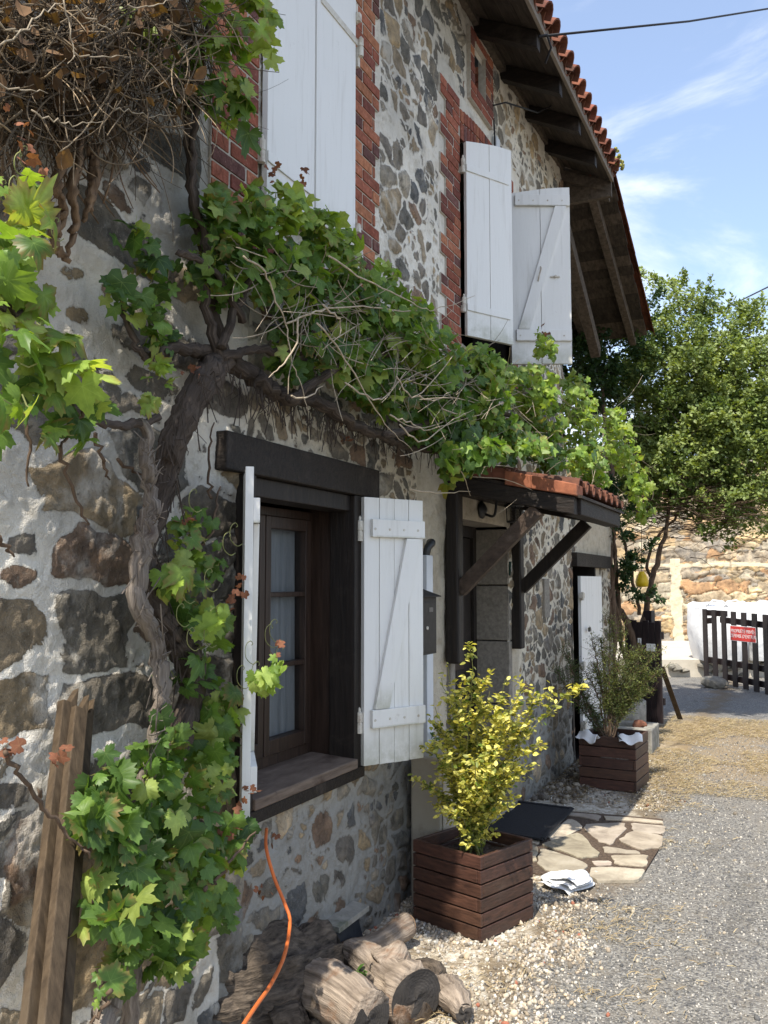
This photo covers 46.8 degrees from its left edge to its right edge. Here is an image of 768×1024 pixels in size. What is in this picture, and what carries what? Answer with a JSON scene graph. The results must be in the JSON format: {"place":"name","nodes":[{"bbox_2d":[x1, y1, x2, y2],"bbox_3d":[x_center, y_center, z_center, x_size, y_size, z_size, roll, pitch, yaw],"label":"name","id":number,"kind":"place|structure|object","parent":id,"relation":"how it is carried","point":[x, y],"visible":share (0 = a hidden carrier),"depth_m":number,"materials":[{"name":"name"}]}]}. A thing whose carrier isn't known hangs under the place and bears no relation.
{"place":"outdoors","nodes":[
{"label":"outdoors","id":0,"kind":"place"},
{"bbox_2d":[371,677,767,1023],"bbox_3d":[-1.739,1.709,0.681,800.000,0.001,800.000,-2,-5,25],"label":"ground","id":1,"kind":"structure","parent":0,"point":[694,696],"depth_m":4.44,"materials":[{"name":"grey gravel"}]},
{"bbox_2d":[19,688,78,1023],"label":"leaning plank","id":2,"kind":"object","parent":1,"relation":"on","point":[33,975],"visible":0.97,"depth_m":2.18,"materials":[{"name":"brown wood"}]},
{"bbox_2d":[37,695,88,1023],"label":"leaning plank","id":3,"kind":"object","parent":1,"relation":"on","point":[51,991],"visible":1,"depth_m":2.17,"materials":[{"name":"brown wood"}]},
{"bbox_2d":[60,699,94,1023],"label":"leaning plank","id":4,"kind":"object","parent":1,"relation":"on","point":[68,994],"visible":0.43,"depth_m":2.22,"materials":[{"name":"brown wood"}]},
{"bbox_2d":[212,918,344,1023],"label":"firewood log","id":5,"kind":"object","parent":1,"relation":"on","point":[249,982],"visible":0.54,"depth_m":3.29,"materials":[{"name":"brown wood"}]},
{"bbox_2d":[268,998,310,1023],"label":"firewood log","id":6,"kind":"object","parent":1,"relation":"on","point":[294,1011],"visible":0.88,"depth_m":3.21,"materials":[{"name":"brown wood"}]},
{"bbox_2d":[310,1017,321,1023],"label":"firewood log","id":7,"kind":"object","parent":1,"relation":"on","point":[313,1020],"visible":0.09,"depth_m":3.25,"materials":[{"name":"brown wood"}]},
{"bbox_2d":[0,0,654,1023],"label":"stone house","id":8,"kind":"structure","parent":1,"relation":"on","point":[448,152],"depth_m":4.17,"materials":[{"name":"grey stone"}]},
{"bbox_2d":[0,0,287,263],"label":"dead ivy tangle","id":9,"kind":"object","parent":8,"relation":"attached to","point":[24,65],"visible":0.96,"depth_m":2.44,"materials":[{"name":"plant"}]},
{"bbox_2d":[242,828,291,1023],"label":"extension cable","id":10,"kind":"object","parent":8,"relation":"hanging from","point":[262,996],"visible":1,"depth_m":2.90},
{"bbox_2d":[254,506,311,769],"bbox_3d":[-0.556,0.540,3.863,0.091,1.135,0.856,-2,-5,25],"label":"window","id":11,"kind":"structure","parent":8,"relation":"in","point":[283,719],"depth_m":4.10,"materials":[{"name":"brown wood"}]},
{"bbox_2d":[0,0,658,1023],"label":"grapevine","id":12,"kind":"object","parent":8,"relation":"attached to","point":[460,422],"visible":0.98,"depth_m":2.84,"materials":[{"name":"green plant"}]},
{"bbox_2d":[89,418,172,1023],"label":"dead vine trunk","id":13,"kind":"object","parent":12,"relation":"attached to","point":[142,540],"visible":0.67,"depth_m":2.50,"materials":[{"name":"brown wood"}]},
{"bbox_2d":[423,539,435,749],"bbox_3d":[0.250,0.817,4.900,0.070,1.346,0.147,-2,-5,25],"label":"cable duct","id":14,"kind":"object","parent":8,"relation":"attached to","point":[428,659],"visible":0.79,"depth_m":4.86,"materials":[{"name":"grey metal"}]},
{"bbox_2d":[423,589,440,654],"bbox_3d":[0.148,0.552,4.548,0.225,0.349,0.235,-2,-5,25],"label":"letterbox","id":15,"kind":"object","parent":8,"relation":"attached to","point":[429,622],"visible":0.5,"depth_m":4.51,"materials":[{"name":"black metal"}]},
{"bbox_2d":[423,602,435,652],"bbox_3d":[0.230,0.584,4.507,0.004,0.250,0.175,-2,-5,25],"label":"door","id":16,"kind":"structure","parent":15,"relation":"in","point":[429,618],"depth_m":4.50,"materials":[{"name":"black metal"}]},
{"bbox_2d":[455,538,474,758],"bbox_3d":[0.445,1.116,5.937,0.090,1.915,0.926,-2,-5,25],"label":"door","id":17,"kind":"structure","parent":8,"relation":"in","point":[459,669],"depth_m":6.30,"materials":[{"name":"brown wood"}]},
{"bbox_2d":[478,501,523,522],"bbox_3d":[0.777,-0.032,5.841,0.300,0.208,0.138,-2,-5,25],"label":"wall lantern","id":18,"kind":"object","parent":8,"relation":"attached to","point":[482,510],"depth_m":5.85,"materials":[{"name":"black metal"}]},
{"bbox_2d":[578,576,603,730],"bbox_3d":[2.042,1.440,8.661,0.072,1.620,0.779,-2,-5,29],"label":"plank door","id":19,"kind":"structure","parent":8,"relation":"in","point":[589,587],"depth_m":8.59,"materials":[{"name":"white paint"}]},
{"bbox_2d":[600,474,666,677],"bbox_3d":[2.728,0.854,10.004,0.780,2.601,0.934,-2,-5,25],"label":"ivy","id":20,"kind":"object","parent":8,"relation":"attached to","point":[627,566],"visible":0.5,"depth_m":9.95,"materials":[{"name":"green plant"}]},
{"bbox_2d":[538,8,767,63],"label":"overhead wire","id":21,"kind":"object","parent":8,"relation":"attached to","point":[598,30],"visible":1,"depth_m":6.49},
{"bbox_2d":[341,912,416,946],"bbox_3d":[-0.028,1.893,3.923,0.389,0.145,0.121,4,-6,-44],"label":"firewood log","id":22,"kind":"object","parent":1,"relation":"on","point":[402,926],"visible":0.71,"depth_m":3.95,"materials":[{"name":"brown wood"}]},
{"bbox_2d":[343,938,439,1023],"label":"firewood log","id":23,"kind":"object","parent":1,"relation":"on","point":[403,981],"visible":0.87,"depth_m":3.36,"materials":[{"name":"brown wood"}]},
{"bbox_2d":[357,964,368,975],"bbox_3d":[-0.085,1.798,3.453,0.085,0.054,0.092,-2,-5,25],"label":"weed","id":24,"kind":"object","parent":23,"relation":"on","point":[363,973],"visible":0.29,"depth_m":3.47,"materials":[{"name":"green plant"}]},
{"bbox_2d":[415,957,446,974],"bbox_3d":[0.185,1.888,3.639,0.157,0.106,0.094,-4,-6,42],"label":"firewood log","id":25,"kind":"object","parent":1,"relation":"on","point":[436,967],"visible":0.25,"depth_m":3.61,"materials":[{"name":"brown wood"}]},
{"bbox_2d":[430,732,439,747],"bbox_3d":[0.290,1.608,4.852,0.217,0.824,0.268,-2,-5,25],"label":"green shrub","id":26,"kind":"object","parent":1,"relation":"on","point":[437,738],"visible":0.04,"depth_m":4.82,"materials":[{"name":"green plant"}]},
{"bbox_2d":[362,749,754,1023],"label":"white gravel","id":27,"kind":"structure","parent":1,"relation":"on","point":[513,1010],"depth_m":4.00,"materials":[{"name":"white gravel"}]},
{"bbox_2d":[301,957,389,1023],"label":"firewood log","id":28,"kind":"object","parent":27,"relation":"on","point":[336,991],"visible":0.86,"depth_m":3.18,"materials":[{"name":"brown wood"}]},
{"bbox_2d":[326,901,368,941],"bbox_3d":[-0.166,1.865,3.901,0.085,0.200,0.290,-2,-5,25],"label":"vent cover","id":29,"kind":"object","parent":27,"relation":"on","point":[345,923],"visible":0.48,"depth_m":3.91,"materials":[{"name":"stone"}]},
{"bbox_2d":[411,748,458,900],"bbox_3d":[0.285,1.657,4.725,0.179,0.745,0.310,-2,-5,25],"label":"utility box","id":30,"kind":"object","parent":27,"relation":"on","point":[424,822],"visible":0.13,"depth_m":4.61,"materials":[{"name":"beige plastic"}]},
{"bbox_2d":[442,764,458,842],"bbox_3d":[0.357,1.657,4.691,0.006,0.620,0.250,-2,-5,25],"label":"door","id":31,"kind":"structure","parent":30,"relation":"in","point":[444,820],"depth_m":4.62,"materials":[{"name":"grey wood"}]},
{"bbox_2d":[437,973,471,1022],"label":"firewood log","id":32,"kind":"object","parent":27,"relation":"on","point":[455,998],"visible":0.91,"depth_m":3.36,"materials":[{"name":"brown wood"}]},
{"bbox_2d":[413,825,532,941],"bbox_3d":[0.439,1.806,4.369,0.420,0.378,0.420,-4,-6,44],"label":"wooden planter","id":33,"kind":"object","parent":27,"relation":"on","point":[492,887],"visible":0.84,"depth_m":4.23,"materials":[{"name":"brown wood"}]},
{"bbox_2d":[408,641,588,855],"bbox_3d":[0.521,1.147,4.209,0.545,1.084,0.800,4,-6,-41],"label":"golden shrub","id":34,"kind":"object","parent":33,"relation":"on","point":[477,796],"visible":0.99,"depth_m":4.22,"materials":[{"name":"yellow plant"}]},
{"bbox_2d":[538,869,594,895],"bbox_3d":[0.971,1.994,4.799,0.302,0.065,0.259,-2,-5,25],"label":"folded sack","id":35,"kind":"object","parent":27,"relation":"on","point":[568,881],"visible":1,"depth_m":4.78,"materials":[{"name":"white fabric"}]},
{"bbox_2d":[531,762,590,803],"bbox_3d":[1.574,2.221,7.326,0.393,0.076,1.539,-2,-5,25],"label":"rubble","id":36,"kind":"object","parent":1,"relation":"on","point":[543,795],"visible":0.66,"depth_m":7.00,"materials":[{"name":"stone"}]},
{"bbox_2d":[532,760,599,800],"bbox_3d":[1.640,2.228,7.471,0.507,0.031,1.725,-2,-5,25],"label":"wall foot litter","id":37,"kind":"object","parent":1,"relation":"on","point":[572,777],"depth_m":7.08,"materials":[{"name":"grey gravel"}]},
{"bbox_2d":[498,811,665,883],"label":"paved path","id":38,"kind":"structure","parent":1,"relation":"on","point":[562,837],"depth_m":5.47,"materials":[{"name":"beige stone"}]},
{"bbox_2d":[486,800,573,840],"bbox_3d":[0.997,2.098,6.045,0.437,0.021,0.890,-2,-5,25],"label":"doormat","id":39,"kind":"object","parent":38,"relation":"on","point":[537,821],"visible":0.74,"depth_m":6.03,"materials":[{"name":"black rubber"}]},
{"bbox_2d":[415,715,767,1023],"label":"dry grass","id":40,"kind":"structure","parent":1,"relation":"on","point":[706,760],"depth_m":7.26,"materials":[{"name":"beige plant"}]},
{"bbox_2d":[579,727,648,792],"bbox_3d":[1.887,2.018,7.261,0.455,0.413,0.455,-2,-5,29],"label":"wooden planter","id":41,"kind":"object","parent":1,"relation":"on","point":[596,765],"visible":0.82,"depth_m":7.08,"materials":[{"name":"brown wood"}]},
{"bbox_2d":[575,729,599,743],"bbox_3d":[1.646,1.804,7.142,0.194,0.103,0.124,-4,-6,44],"label":"white cloth","id":42,"kind":"object","parent":41,"relation":"hanging from","point":[588,736],"visible":1,"depth_m":7.11,"materials":[{"name":"white fabric"}]},
{"bbox_2d":[549,608,669,736],"bbox_3d":[1.850,1.349,7.253,1.128,1.126,0.326,1,-5,-15],"label":"juniper","id":43,"kind":"object","parent":41,"relation":"on","point":[614,705],"visible":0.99,"depth_m":7.23,"materials":[{"name":"green plant"}]},
{"bbox_2d":[617,732,642,744],"bbox_3d":[1.944,1.787,7.008,0.208,0.097,0.123,0,-5,3],"label":"white cloth","id":44,"kind":"object","parent":41,"relation":"hanging from","point":[636,737],"visible":1,"depth_m":6.98,"materials":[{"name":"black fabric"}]},
{"bbox_2d":[612,696,645,721],"bbox_3d":[2.615,2.242,9.726,0.510,0.370,0.510,-2,-5,25],"label":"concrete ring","id":45,"kind":"object","parent":1,"relation":"on","point":[641,711],"visible":0.13,"depth_m":9.51,"materials":[{"name":"grey concrete"}]},
{"bbox_2d":[602,720,658,754],"bbox_3d":[2.410,2.236,8.837,0.580,0.240,0.480,-2,-5,25],"label":"concrete trough","id":46,"kind":"object","parent":1,"relation":"on","point":[652,728],"visible":0.36,"depth_m":8.64,"materials":[{"name":"grey concrete"}]},
{"bbox_2d":[632,719,646,727],"bbox_3d":[2.524,2.094,8.753,0.143,0.090,0.114,-2,-5,25],"label":"brick fragment","id":47,"kind":"object","parent":46,"relation":"on","point":[640,723],"visible":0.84,"depth_m":8.71,"materials":[{"name":"brick"}]},
{"bbox_2d":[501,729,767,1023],"bbox_3d":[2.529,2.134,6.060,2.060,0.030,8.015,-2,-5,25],"label":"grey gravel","id":48,"kind":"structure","parent":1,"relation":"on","point":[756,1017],"depth_m":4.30,"materials":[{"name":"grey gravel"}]},
{"bbox_2d":[625,611,665,723],"bbox_3d":[3.060,1.813,10.324,0.450,1.320,0.188,-4,-6,42],"label":"open gate leaf","id":49,"kind":"object","parent":1,"relation":"on","point":[648,632],"visible":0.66,"depth_m":10.19,"materials":[{"name":"black paint"}]},
{"bbox_2d":[564,265,767,696],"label":"tree","id":50,"kind":"object","parent":1,"relation":"on","point":[714,412],"visible":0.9,"depth_m":10.39,"materials":[{"name":"green plant"}]},
{"bbox_2d":[635,529,648,586],"bbox_3d":[2.962,0.368,10.210,0.149,0.990,0.149,-2,-5,25],"label":"hanging trap","id":51,"kind":"object","parent":50,"relation":"hanging from","point":[641,579],"visible":0.94,"depth_m":10.13,"materials":[{"name":"yellow plastic"}]},
{"bbox_2d":[566,457,767,640],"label":"field stone wall","id":52,"kind":"structure","parent":1,"relation":"on","point":[684,580],"depth_m":20.71,"materials":[{"name":"beige stone"}]},
{"bbox_2d":[662,666,682,719],"bbox_3d":[3.348,2.114,10.336,0.062,0.661,0.564,-4,-6,39],"label":"leaning stake","id":53,"kind":"object","parent":1,"relation":"on","point":[672,698],"visible":0.83,"depth_m":10.34,"materials":[{"name":"brown wood"}]},
{"bbox_2d":[616,641,763,676],"bbox_3d":[5.860,3.103,19.911,14.148,0.354,9.145,0,-5,0],"label":"concrete ledge","id":54,"kind":"object","parent":1,"relation":"on","point":[679,659],"visible":0.09,"depth_m":15.50,"materials":[{"name":"beige concrete"}]},
{"bbox_2d":[567,431,748,456],"bbox_3d":[9.976,0.441,22.349,13.766,5.355,2.786,0,-5,0],"label":"hedge tree","id":55,"kind":"object","parent":54,"relation":"on","point":[603,444],"depth_m":22.67,"materials":[{"name":"green plant"}]},
{"bbox_2d":[687,600,748,660],"bbox_3d":[5.876,2.068,15.664,0.886,1.057,1.036,0,-5,0],"label":"bulk bag","id":56,"kind":"object","parent":54,"relation":"on","point":[694,625],"visible":0.59,"depth_m":15.30,"materials":[{"name":"white fabric"}]},
{"bbox_2d":[746,600,767,660],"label":"bulk bag","id":57,"kind":"object","parent":54,"relation":"on","point":[759,608],"visible":0.4,"depth_m":15.29,"materials":[{"name":"white fabric"}]},
{"bbox_2d":[700,676,727,688],"bbox_3d":[5.160,2.673,13.872,0.417,0.216,0.279,-4,-6,41],"label":"loose stone","id":58,"kind":"object","parent":1,"relation":"on","point":[714,682],"visible":0.98,"depth_m":13.78,"materials":[{"name":"grey stone"}]},
{"bbox_2d":[702,609,767,694],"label":"picket gate","id":59,"kind":"structure","parent":1,"relation":"on","point":[743,633],"depth_m":13.80,"materials":[{"name":"black paint"}]},
{"bbox_2d":[550,0,767,446],"label":"sky","id":60,"kind":"structure","parent":0,"point":[684,106],"materials":[{"name":"blue"}]},
{"bbox_2d":[720,286,767,310],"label":"overhead wire","id":61,"kind":"object","parent":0,"point":[752,294],"visible":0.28,"depth_m":14.36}
]}

